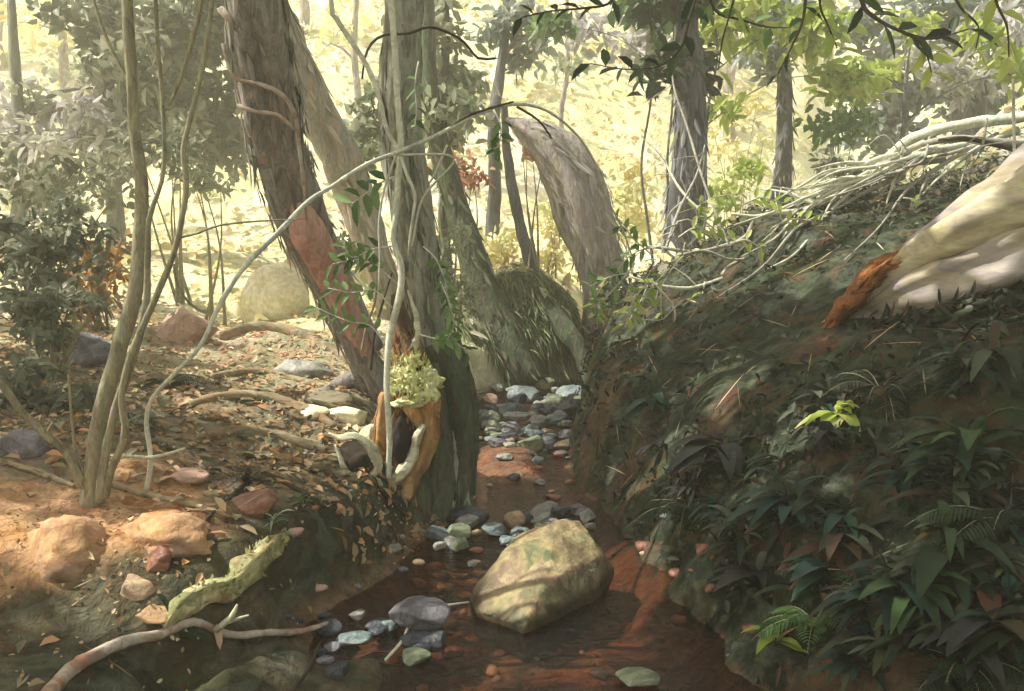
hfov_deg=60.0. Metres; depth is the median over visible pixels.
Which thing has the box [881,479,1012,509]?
leafy plant
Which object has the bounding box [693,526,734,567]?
leafy plant
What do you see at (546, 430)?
cobble
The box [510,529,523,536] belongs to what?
stone
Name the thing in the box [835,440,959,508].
leafy plant
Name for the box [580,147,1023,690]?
bank leaf tufts
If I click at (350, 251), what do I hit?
leafy sprig
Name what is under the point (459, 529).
stone
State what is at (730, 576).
leafy plant
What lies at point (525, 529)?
stone
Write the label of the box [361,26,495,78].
hanging vine
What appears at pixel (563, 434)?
stone
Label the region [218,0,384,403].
leaning tree
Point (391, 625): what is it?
stone
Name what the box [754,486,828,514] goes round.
leafy plant
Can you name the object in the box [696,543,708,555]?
pebble
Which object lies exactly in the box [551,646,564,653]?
pebble
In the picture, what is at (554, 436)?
stone
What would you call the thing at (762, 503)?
leafy plant
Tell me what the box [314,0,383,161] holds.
forest tree
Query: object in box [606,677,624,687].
pebble
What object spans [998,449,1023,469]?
leafy plant
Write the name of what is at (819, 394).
leafy plant
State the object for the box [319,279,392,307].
leafy sprig
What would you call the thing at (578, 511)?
stone
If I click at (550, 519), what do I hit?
stone
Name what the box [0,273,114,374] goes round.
shrub
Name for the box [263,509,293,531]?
leafy plant
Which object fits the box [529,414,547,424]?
stone
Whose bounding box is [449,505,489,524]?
stone
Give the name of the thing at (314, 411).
stone
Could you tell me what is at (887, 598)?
leafy plant
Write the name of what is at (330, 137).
leaning tree
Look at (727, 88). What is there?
forest tree
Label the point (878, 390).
fern
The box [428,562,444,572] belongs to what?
pebble
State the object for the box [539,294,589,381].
mossy log
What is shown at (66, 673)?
fallen branch
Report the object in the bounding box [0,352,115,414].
shrub
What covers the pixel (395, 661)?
pebble
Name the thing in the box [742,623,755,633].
pebble
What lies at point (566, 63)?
forest tree
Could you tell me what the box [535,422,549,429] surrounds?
stone
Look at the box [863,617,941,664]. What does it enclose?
leafy plant
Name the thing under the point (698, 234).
leafy sprig
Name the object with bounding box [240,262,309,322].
stone
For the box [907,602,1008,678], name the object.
leafy plant
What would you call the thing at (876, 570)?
leafy plant
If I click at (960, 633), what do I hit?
leafy plant
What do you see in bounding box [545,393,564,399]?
stone
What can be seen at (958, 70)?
forest tree
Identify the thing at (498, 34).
forest tree
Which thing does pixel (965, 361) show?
leafy plant
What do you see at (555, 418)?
stone
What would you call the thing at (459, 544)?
stone
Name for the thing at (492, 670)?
pebble
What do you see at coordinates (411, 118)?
leafy sprig
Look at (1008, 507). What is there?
leafy plant
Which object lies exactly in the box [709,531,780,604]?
leafy plant
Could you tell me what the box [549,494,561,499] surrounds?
pebble
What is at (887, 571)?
leafy plant
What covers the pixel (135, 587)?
stone
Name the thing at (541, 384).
stone
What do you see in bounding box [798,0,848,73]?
forest tree
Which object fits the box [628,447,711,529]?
fern
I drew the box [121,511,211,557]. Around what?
stone
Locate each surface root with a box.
[7,460,75,487]
[112,480,229,517]
[188,390,336,427]
[197,425,327,452]
[205,471,326,520]
[210,367,349,393]
[218,321,349,363]
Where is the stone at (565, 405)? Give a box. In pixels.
[557,393,578,418]
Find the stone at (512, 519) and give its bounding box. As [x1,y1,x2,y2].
[503,510,525,528]
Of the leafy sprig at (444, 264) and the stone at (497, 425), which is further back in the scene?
the stone at (497, 425)
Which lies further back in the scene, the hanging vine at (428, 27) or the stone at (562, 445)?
the stone at (562, 445)
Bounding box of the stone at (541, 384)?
[535,377,555,390]
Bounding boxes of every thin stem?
[360,273,377,351]
[370,273,392,369]
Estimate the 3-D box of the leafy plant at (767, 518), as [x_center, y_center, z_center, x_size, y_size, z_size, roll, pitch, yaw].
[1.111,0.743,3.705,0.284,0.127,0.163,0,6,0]
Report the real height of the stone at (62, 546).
0.275 m
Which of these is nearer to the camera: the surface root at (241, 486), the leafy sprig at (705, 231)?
the surface root at (241, 486)
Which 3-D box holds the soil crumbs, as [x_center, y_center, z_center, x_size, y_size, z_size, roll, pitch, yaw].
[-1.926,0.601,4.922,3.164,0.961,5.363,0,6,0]
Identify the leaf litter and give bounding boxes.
[0,288,474,690]
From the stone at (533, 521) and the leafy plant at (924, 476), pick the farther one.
the stone at (533, 521)
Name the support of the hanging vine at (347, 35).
hanging from the mossy tree at (447, 481)
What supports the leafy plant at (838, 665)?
on the ground at (310, 556)
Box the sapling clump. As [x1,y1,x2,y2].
[0,0,302,507]
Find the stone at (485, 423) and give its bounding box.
[481,420,495,428]
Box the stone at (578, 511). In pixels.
[574,507,590,517]
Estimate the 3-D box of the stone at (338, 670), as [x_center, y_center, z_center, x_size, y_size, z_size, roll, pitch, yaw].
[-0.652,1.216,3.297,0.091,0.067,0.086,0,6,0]
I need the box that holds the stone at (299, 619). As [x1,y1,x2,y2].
[295,617,303,622]
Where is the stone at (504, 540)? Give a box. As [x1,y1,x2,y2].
[499,535,513,545]
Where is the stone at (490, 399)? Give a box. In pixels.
[481,393,497,404]
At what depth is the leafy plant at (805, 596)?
3.38 m
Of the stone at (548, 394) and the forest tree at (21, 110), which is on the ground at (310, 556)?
the forest tree at (21, 110)
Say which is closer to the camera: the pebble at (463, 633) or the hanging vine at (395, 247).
the pebble at (463, 633)
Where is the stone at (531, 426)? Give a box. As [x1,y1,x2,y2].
[522,424,538,436]
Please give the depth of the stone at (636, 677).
3.24 m
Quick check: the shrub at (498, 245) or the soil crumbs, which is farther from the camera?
the shrub at (498, 245)
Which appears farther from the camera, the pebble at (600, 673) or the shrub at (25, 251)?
the shrub at (25, 251)
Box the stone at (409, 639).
[399,629,428,648]
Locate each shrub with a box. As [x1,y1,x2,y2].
[0,138,150,286]
[0,184,130,332]
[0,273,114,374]
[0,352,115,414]
[57,228,131,330]
[105,118,211,305]
[173,161,246,325]
[332,219,358,264]
[366,305,385,320]
[436,216,487,331]
[451,141,495,226]
[479,221,519,266]
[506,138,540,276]
[528,197,572,278]
[603,151,664,273]
[707,85,775,225]
[708,153,771,222]
[793,95,885,184]
[808,144,881,187]
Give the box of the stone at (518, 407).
[507,403,527,411]
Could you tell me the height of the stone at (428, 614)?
0.139 m
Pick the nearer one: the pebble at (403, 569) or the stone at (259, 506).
the stone at (259, 506)
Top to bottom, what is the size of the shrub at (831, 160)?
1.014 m
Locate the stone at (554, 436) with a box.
[542,433,559,440]
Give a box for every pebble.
[288,527,303,536]
[311,505,318,510]
[315,584,327,591]
[319,634,334,642]
[335,509,341,515]
[354,582,361,589]
[378,633,396,641]
[385,655,401,665]
[397,566,408,573]
[412,559,424,564]
[413,578,425,587]
[415,683,428,690]
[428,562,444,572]
[432,570,449,580]
[432,589,441,594]
[437,582,453,592]
[438,592,455,601]
[441,617,457,628]
[443,645,463,657]
[451,635,467,646]
[452,630,466,637]
[457,591,471,600]
[459,609,466,614]
[467,560,477,566]
[469,547,483,552]
[471,529,482,535]
[482,664,498,676]
[492,675,501,681]
[493,647,507,657]
[518,684,535,690]
[534,479,545,485]
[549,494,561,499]
[551,452,565,457]
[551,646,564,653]
[565,479,574,484]
[576,649,584,655]
[582,640,595,648]
[589,667,610,680]
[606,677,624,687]
[618,619,632,631]
[635,541,647,550]
[656,684,667,690]
[668,567,678,576]
[670,615,686,624]
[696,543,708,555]
[705,583,714,592]
[721,559,727,564]
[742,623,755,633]
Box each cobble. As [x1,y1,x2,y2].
[476,389,485,394]
[490,432,501,435]
[503,442,516,447]
[505,438,514,441]
[536,449,546,454]
[542,428,553,433]
[551,387,557,392]
[554,450,567,455]
[562,420,573,427]
[573,395,580,399]
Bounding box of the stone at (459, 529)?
[447,522,470,538]
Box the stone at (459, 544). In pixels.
[451,537,469,551]
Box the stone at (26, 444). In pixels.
[0,429,50,458]
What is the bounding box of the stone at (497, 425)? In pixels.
[484,422,501,431]
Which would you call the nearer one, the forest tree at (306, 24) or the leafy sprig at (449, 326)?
the leafy sprig at (449, 326)
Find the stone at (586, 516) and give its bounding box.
[578,509,596,523]
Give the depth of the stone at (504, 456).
6.35 m
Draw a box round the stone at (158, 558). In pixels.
[144,545,171,572]
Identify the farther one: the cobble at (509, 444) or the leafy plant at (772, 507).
the cobble at (509, 444)
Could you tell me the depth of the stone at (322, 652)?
3.49 m
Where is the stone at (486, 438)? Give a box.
[484,435,496,440]
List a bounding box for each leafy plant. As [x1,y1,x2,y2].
[156,586,214,643]
[226,470,270,487]
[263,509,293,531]
[290,493,324,506]
[625,386,669,417]
[636,427,662,454]
[658,470,691,497]
[663,453,716,503]
[665,429,757,480]
[686,462,713,506]
[687,470,734,523]
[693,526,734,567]
[699,496,747,523]
[699,505,783,567]
[708,551,792,598]
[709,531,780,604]
[716,498,751,533]
[717,432,763,452]
[720,467,836,527]
[741,625,806,653]
[743,450,804,480]
[744,509,816,535]
[752,564,837,609]
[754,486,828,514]
[755,353,803,370]
[764,499,790,517]
[775,479,817,503]
[776,517,895,571]
[777,404,809,421]
[780,555,852,601]
[784,562,831,590]
[785,507,895,562]
[789,388,839,414]
[792,492,841,516]
[794,377,867,412]
[796,400,860,436]
[799,635,888,690]
[800,421,844,456]
[804,577,841,604]
[806,585,903,636]
[808,630,855,662]
[816,495,865,529]
[818,608,868,655]
[821,566,880,654]
[827,636,873,690]
[828,559,924,633]
[828,622,889,657]
[831,605,864,631]
[833,425,874,445]
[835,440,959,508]
[836,418,883,472]
[840,635,919,675]
[849,567,971,634]
[849,570,896,583]
[851,543,911,575]
[859,625,964,669]
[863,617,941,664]
[871,586,918,634]
[873,552,957,596]
[878,479,922,518]
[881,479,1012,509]
[884,428,919,449]
[887,406,1023,483]
[890,382,933,399]
[890,438,1016,496]
[890,546,964,580]
[894,440,953,475]
[897,500,1023,609]
[902,468,932,485]
[904,586,980,630]
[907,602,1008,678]
[908,347,965,376]
[908,529,960,556]
[911,616,929,649]
[913,513,989,542]
[918,615,1023,661]
[919,350,964,376]
[920,322,1023,398]
[924,581,981,621]
[924,617,1011,687]
[927,356,997,398]
[928,347,996,378]
[929,366,994,396]
[930,415,1022,440]
[930,542,972,574]
[939,517,1023,583]
[941,460,1005,507]
[944,588,1023,651]
[959,547,1023,587]
[964,610,1023,664]
[972,477,1023,498]
[976,562,1023,616]
[979,579,1023,618]
[981,451,1023,476]
[988,495,1023,534]
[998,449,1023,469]
[1008,508,1023,546]
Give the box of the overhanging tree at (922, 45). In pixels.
[513,0,1023,90]
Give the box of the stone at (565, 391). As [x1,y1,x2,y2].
[555,385,581,397]
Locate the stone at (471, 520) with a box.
[455,514,479,527]
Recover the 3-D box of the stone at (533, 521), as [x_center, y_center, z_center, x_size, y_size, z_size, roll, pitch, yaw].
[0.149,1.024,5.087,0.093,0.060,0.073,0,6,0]
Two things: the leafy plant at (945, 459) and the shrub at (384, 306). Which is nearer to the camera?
the leafy plant at (945, 459)
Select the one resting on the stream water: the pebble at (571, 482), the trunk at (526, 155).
the pebble at (571, 482)
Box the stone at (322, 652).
[311,648,327,656]
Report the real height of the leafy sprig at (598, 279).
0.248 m
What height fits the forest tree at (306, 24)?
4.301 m
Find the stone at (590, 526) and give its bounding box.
[584,523,595,529]
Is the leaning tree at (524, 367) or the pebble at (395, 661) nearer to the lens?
the pebble at (395, 661)
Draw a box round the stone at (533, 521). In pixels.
[530,519,543,525]
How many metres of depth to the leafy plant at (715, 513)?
4.03 m
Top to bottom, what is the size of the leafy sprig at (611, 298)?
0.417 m
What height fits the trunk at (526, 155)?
1.739 m
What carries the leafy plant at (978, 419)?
on the ground at (310, 556)
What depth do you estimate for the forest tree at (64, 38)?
17.52 m
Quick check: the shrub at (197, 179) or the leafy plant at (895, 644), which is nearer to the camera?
the leafy plant at (895, 644)
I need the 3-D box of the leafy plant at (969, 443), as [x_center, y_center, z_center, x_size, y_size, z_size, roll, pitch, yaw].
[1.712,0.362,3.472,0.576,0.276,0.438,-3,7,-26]
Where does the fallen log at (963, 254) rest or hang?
on the ground at (310, 556)
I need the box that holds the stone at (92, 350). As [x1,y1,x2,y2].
[68,332,110,366]
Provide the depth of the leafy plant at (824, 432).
3.88 m
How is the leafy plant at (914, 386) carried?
on the ground at (310, 556)
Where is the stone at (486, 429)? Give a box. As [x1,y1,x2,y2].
[483,427,497,435]
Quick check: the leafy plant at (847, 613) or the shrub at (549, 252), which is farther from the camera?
the shrub at (549, 252)
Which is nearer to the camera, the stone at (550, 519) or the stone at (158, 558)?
the stone at (158, 558)
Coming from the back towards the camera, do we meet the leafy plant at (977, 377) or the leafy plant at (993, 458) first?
the leafy plant at (977, 377)
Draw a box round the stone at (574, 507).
[567,503,585,515]
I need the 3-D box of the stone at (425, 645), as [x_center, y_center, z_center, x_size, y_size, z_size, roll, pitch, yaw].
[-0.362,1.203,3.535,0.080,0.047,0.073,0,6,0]
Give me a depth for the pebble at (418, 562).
4.48 m
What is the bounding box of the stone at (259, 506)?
[231,488,278,517]
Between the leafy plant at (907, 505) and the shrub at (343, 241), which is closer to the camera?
the leafy plant at (907, 505)
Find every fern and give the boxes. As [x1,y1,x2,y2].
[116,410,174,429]
[135,374,208,388]
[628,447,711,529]
[749,575,851,653]
[822,369,911,423]
[903,472,1023,551]
[914,592,1023,690]
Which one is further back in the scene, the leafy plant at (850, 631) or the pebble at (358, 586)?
the pebble at (358, 586)
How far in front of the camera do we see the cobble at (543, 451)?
6.73 m
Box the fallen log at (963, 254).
[819,143,1023,335]
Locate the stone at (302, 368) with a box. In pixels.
[272,359,333,377]
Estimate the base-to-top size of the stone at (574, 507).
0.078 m
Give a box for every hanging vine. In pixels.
[329,0,399,149]
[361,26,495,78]
[377,155,396,290]
[384,0,404,478]
[399,156,416,254]
[429,145,447,183]
[438,193,443,259]
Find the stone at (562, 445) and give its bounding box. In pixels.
[553,440,571,449]
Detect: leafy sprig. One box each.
[304,298,385,344]
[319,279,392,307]
[326,249,394,281]
[332,170,394,227]
[332,237,391,273]
[406,61,426,139]
[418,330,478,369]
[423,246,460,314]
[438,281,463,357]
[485,109,512,171]
[579,267,629,300]
[581,264,634,319]
[582,281,607,324]
[609,241,660,280]
[609,281,647,334]
[612,207,652,255]
[632,268,669,309]
[654,286,665,317]
[678,215,735,243]
[686,281,705,301]
[687,198,716,246]
[688,186,747,228]
[727,229,769,260]
[740,187,790,212]
[771,210,819,228]
[903,194,921,208]
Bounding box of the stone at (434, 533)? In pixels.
[422,525,448,542]
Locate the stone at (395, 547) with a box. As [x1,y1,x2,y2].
[389,543,400,551]
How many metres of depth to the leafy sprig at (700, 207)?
6.37 m
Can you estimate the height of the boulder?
0.428 m
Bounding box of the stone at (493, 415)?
[481,410,499,422]
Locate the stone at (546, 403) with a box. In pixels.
[536,400,550,406]
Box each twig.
[296,641,320,686]
[378,486,409,519]
[384,601,468,660]
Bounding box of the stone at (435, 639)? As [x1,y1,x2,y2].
[420,630,446,652]
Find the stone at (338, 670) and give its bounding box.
[325,661,349,679]
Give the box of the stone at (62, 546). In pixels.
[27,514,105,582]
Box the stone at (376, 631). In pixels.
[368,627,383,635]
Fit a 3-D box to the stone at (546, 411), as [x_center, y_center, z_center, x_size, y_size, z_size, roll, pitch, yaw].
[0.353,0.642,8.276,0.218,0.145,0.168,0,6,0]
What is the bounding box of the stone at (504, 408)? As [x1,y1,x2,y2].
[498,403,514,415]
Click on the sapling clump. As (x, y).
(94, 476)
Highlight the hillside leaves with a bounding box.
[0,0,1023,347]
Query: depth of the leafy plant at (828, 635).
3.13 m
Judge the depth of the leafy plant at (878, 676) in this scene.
2.94 m
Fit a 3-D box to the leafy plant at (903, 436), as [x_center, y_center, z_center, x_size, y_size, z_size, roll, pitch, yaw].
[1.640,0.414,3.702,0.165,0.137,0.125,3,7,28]
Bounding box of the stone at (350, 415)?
[327,406,366,425]
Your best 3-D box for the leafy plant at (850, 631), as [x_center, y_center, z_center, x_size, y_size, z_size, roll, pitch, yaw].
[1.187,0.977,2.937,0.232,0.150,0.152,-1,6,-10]
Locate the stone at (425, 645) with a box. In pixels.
[412,642,430,651]
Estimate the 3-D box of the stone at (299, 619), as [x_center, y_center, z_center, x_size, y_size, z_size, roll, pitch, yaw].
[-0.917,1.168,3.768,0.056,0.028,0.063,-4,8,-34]
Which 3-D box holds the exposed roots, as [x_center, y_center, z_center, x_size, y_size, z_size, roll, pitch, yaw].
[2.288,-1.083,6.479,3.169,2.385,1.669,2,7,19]
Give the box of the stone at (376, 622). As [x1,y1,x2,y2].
[365,618,388,630]
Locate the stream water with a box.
[309,382,762,690]
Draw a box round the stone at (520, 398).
[508,393,526,403]
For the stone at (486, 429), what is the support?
on the stream water
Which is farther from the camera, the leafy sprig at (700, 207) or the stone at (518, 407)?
the stone at (518, 407)
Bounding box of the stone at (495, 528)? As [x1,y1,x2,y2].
[481,522,506,535]
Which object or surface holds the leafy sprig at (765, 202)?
on the ground at (310, 556)
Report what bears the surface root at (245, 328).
on the ground at (310, 556)
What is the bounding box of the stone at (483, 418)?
[479,415,491,429]
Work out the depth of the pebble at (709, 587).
3.86 m
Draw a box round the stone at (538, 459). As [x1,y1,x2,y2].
[531,456,543,463]
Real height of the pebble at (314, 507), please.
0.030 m
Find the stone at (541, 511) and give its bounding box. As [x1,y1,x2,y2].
[529,503,552,518]
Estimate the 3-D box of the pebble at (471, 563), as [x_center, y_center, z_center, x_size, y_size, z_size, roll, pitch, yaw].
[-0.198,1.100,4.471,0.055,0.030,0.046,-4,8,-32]
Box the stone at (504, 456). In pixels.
[496,453,512,459]
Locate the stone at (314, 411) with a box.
[301,404,328,419]
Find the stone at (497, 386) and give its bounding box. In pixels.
[490,382,502,391]
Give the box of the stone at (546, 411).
[538,406,558,416]
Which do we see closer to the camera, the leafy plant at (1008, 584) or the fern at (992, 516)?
the leafy plant at (1008, 584)
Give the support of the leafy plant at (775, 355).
on the ground at (310, 556)
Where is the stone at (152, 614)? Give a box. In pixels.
[135,604,167,623]
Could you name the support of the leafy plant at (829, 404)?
on the ground at (310, 556)
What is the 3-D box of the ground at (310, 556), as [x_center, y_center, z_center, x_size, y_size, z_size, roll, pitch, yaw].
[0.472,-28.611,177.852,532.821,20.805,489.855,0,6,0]
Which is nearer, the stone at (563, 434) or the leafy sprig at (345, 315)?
the leafy sprig at (345, 315)
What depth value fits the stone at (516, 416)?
8.17 m
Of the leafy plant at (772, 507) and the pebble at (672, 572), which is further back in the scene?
the pebble at (672, 572)
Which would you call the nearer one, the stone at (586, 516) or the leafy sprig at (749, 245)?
the stone at (586, 516)
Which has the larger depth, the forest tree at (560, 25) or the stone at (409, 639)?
the forest tree at (560, 25)
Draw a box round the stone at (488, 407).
[483,404,496,410]
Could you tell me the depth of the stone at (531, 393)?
9.13 m
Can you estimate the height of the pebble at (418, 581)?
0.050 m
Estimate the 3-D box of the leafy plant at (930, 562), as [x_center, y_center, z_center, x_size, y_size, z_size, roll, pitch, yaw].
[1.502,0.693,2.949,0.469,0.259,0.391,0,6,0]
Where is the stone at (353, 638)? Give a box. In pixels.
[335,630,371,645]
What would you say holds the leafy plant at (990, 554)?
on the ground at (310, 556)
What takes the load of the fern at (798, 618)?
on the ground at (310, 556)
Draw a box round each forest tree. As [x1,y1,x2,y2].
[0,0,39,70]
[0,0,131,237]
[0,0,143,225]
[25,0,299,256]
[299,0,374,34]
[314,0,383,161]
[342,0,500,279]
[381,0,489,52]
[465,0,564,257]
[516,0,573,13]
[524,0,718,191]
[540,0,597,251]
[553,4,674,264]
[558,14,636,61]
[616,0,726,265]
[698,0,881,229]
[698,20,738,140]
[727,0,843,209]
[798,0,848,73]
[824,0,1023,160]
[831,8,1023,180]
[889,0,1023,135]
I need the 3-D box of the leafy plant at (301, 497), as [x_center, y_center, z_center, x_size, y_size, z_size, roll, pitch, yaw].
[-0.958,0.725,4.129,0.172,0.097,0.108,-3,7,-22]
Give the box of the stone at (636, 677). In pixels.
[615,667,659,686]
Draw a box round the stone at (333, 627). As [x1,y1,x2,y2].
[317,618,342,637]
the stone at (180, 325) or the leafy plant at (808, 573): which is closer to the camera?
the leafy plant at (808, 573)
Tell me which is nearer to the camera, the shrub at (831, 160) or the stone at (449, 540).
the stone at (449, 540)
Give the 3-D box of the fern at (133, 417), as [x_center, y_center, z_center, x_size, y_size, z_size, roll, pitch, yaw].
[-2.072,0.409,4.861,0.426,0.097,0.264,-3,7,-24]
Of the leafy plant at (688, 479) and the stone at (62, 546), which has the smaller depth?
the stone at (62, 546)
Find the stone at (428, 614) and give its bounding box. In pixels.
[388,596,450,631]
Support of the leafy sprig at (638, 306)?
attached to the exposed roots
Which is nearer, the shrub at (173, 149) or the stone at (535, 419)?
the stone at (535, 419)
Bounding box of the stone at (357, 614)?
[348,609,364,621]
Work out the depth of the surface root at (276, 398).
5.47 m
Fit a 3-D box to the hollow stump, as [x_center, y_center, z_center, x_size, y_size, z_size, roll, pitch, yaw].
[-0.740,0.388,5.026,0.732,1.387,0.479,-5,8,-35]
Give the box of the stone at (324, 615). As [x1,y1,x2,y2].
[317,612,331,617]
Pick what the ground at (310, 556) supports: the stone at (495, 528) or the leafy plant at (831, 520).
the leafy plant at (831, 520)
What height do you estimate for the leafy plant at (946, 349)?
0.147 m
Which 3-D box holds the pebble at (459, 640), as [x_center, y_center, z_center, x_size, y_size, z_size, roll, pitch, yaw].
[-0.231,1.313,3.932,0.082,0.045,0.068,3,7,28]
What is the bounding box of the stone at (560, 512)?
[552,507,570,518]
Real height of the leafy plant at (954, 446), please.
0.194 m
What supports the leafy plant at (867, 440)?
on the ground at (310, 556)
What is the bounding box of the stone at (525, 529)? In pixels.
[510,527,528,533]
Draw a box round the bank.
[5,104,1023,690]
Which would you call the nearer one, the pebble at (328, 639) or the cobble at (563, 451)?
the pebble at (328, 639)
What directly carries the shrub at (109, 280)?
on the ground at (310, 556)
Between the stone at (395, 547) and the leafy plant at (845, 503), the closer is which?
the leafy plant at (845, 503)
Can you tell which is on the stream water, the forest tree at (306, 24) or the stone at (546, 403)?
the stone at (546, 403)
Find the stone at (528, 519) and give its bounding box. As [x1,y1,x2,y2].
[523,513,532,524]
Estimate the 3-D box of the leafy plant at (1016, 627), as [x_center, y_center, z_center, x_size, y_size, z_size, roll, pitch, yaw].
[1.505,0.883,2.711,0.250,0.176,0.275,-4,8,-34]
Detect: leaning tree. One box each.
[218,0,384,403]
[287,1,397,319]
[421,0,554,389]
[501,107,535,271]
[505,117,629,349]
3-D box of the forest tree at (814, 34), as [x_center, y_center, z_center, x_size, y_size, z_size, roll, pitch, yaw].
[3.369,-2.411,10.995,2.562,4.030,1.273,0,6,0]
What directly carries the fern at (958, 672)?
on the ground at (310, 556)
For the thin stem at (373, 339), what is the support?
attached to the arching vine at (150, 457)
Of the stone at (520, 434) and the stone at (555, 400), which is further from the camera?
the stone at (555, 400)
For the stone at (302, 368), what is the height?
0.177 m
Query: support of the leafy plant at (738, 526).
on the ground at (310, 556)
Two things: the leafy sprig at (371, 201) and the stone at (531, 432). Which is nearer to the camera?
the leafy sprig at (371, 201)
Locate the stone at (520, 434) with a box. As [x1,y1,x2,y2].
[502,430,523,436]
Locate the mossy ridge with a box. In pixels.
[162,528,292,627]
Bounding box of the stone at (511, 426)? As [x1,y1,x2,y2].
[501,421,521,433]
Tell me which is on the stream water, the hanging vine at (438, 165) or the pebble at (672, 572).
the pebble at (672, 572)
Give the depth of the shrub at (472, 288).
7.52 m
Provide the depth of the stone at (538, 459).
6.37 m
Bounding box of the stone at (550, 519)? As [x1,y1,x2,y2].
[543,517,557,521]
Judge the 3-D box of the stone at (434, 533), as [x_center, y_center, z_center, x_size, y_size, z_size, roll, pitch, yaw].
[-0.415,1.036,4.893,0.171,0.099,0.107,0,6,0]
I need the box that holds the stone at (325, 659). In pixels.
[316,655,334,663]
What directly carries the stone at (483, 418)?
on the stream water
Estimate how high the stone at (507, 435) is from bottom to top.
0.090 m
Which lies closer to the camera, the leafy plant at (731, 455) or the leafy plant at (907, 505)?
the leafy plant at (907, 505)
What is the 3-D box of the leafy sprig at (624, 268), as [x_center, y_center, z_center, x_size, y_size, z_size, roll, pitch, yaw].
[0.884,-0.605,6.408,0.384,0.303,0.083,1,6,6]
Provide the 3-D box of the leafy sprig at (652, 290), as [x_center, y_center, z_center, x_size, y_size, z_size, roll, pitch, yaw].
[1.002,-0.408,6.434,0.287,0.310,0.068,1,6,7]
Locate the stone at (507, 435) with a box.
[497,432,518,441]
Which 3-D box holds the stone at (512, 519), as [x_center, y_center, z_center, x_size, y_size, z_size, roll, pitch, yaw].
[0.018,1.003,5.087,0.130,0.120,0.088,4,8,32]
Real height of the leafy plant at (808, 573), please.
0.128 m
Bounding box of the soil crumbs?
[0,331,451,690]
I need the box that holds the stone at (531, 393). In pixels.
[507,385,539,402]
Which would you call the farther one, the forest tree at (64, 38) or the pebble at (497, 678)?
the forest tree at (64, 38)
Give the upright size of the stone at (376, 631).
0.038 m
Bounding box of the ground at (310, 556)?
[0,0,1023,690]
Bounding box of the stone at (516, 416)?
[502,411,529,421]
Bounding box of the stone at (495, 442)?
[488,438,506,447]
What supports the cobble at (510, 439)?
on the ground at (310, 556)
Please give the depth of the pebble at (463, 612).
4.26 m
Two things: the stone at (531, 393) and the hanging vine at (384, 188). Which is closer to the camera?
the hanging vine at (384, 188)
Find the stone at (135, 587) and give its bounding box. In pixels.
[120,573,155,600]
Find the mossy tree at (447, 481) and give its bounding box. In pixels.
[376,0,478,530]
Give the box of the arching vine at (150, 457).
[121,101,634,491]
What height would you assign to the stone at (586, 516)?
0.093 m
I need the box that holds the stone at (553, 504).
[544,501,558,507]
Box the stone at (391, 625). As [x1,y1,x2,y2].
[382,619,398,633]
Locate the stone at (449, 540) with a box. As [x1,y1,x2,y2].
[444,535,456,549]
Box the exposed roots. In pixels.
[625,65,1023,325]
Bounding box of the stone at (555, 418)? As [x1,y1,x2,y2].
[547,412,569,425]
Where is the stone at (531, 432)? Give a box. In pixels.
[525,429,544,436]
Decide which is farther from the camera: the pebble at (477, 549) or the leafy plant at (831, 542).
the pebble at (477, 549)
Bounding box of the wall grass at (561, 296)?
[454,266,588,387]
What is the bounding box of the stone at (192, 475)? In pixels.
[169,467,209,484]
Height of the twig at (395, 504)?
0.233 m
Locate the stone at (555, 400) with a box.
[543,395,563,405]
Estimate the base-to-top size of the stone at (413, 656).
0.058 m
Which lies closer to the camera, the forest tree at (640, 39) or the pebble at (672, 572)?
the pebble at (672, 572)
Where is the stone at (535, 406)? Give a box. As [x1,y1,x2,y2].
[530,403,543,411]
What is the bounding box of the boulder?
[470,519,613,659]
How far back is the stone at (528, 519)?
5.13 m
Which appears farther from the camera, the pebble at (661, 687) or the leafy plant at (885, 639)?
the pebble at (661, 687)
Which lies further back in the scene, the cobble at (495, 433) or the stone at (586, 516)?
the cobble at (495, 433)
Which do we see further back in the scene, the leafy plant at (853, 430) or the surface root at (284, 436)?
the surface root at (284, 436)
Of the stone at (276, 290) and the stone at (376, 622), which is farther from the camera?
the stone at (276, 290)
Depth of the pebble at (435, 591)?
4.47 m
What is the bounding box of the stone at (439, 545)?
[433,541,447,550]
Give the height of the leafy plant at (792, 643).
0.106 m
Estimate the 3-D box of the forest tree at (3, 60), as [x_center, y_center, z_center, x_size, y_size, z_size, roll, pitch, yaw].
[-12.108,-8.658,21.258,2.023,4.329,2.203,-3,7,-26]
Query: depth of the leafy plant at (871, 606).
3.06 m
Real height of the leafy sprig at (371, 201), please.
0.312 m
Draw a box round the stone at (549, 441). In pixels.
[543,436,555,448]
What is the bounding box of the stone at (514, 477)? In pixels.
[507,473,520,481]
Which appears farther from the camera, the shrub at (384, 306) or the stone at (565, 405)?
the stone at (565, 405)
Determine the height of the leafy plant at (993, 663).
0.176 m
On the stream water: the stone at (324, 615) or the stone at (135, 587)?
the stone at (324, 615)
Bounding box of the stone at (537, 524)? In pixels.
[533,522,543,527]
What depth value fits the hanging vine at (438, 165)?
6.29 m
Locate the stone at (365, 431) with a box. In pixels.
[359,424,375,439]
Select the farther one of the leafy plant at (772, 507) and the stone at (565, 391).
the stone at (565, 391)
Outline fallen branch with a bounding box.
[41,604,328,690]
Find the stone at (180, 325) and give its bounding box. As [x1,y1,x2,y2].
[156,307,218,343]
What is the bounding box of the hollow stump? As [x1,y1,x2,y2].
[328,290,445,519]
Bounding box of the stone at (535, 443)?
[517,435,544,450]
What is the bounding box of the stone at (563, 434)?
[558,429,570,439]
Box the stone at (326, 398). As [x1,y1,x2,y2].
[302,391,351,406]
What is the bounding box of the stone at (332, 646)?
[323,641,341,653]
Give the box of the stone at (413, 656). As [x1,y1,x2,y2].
[402,647,431,667]
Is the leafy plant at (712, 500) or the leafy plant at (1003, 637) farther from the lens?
the leafy plant at (712, 500)

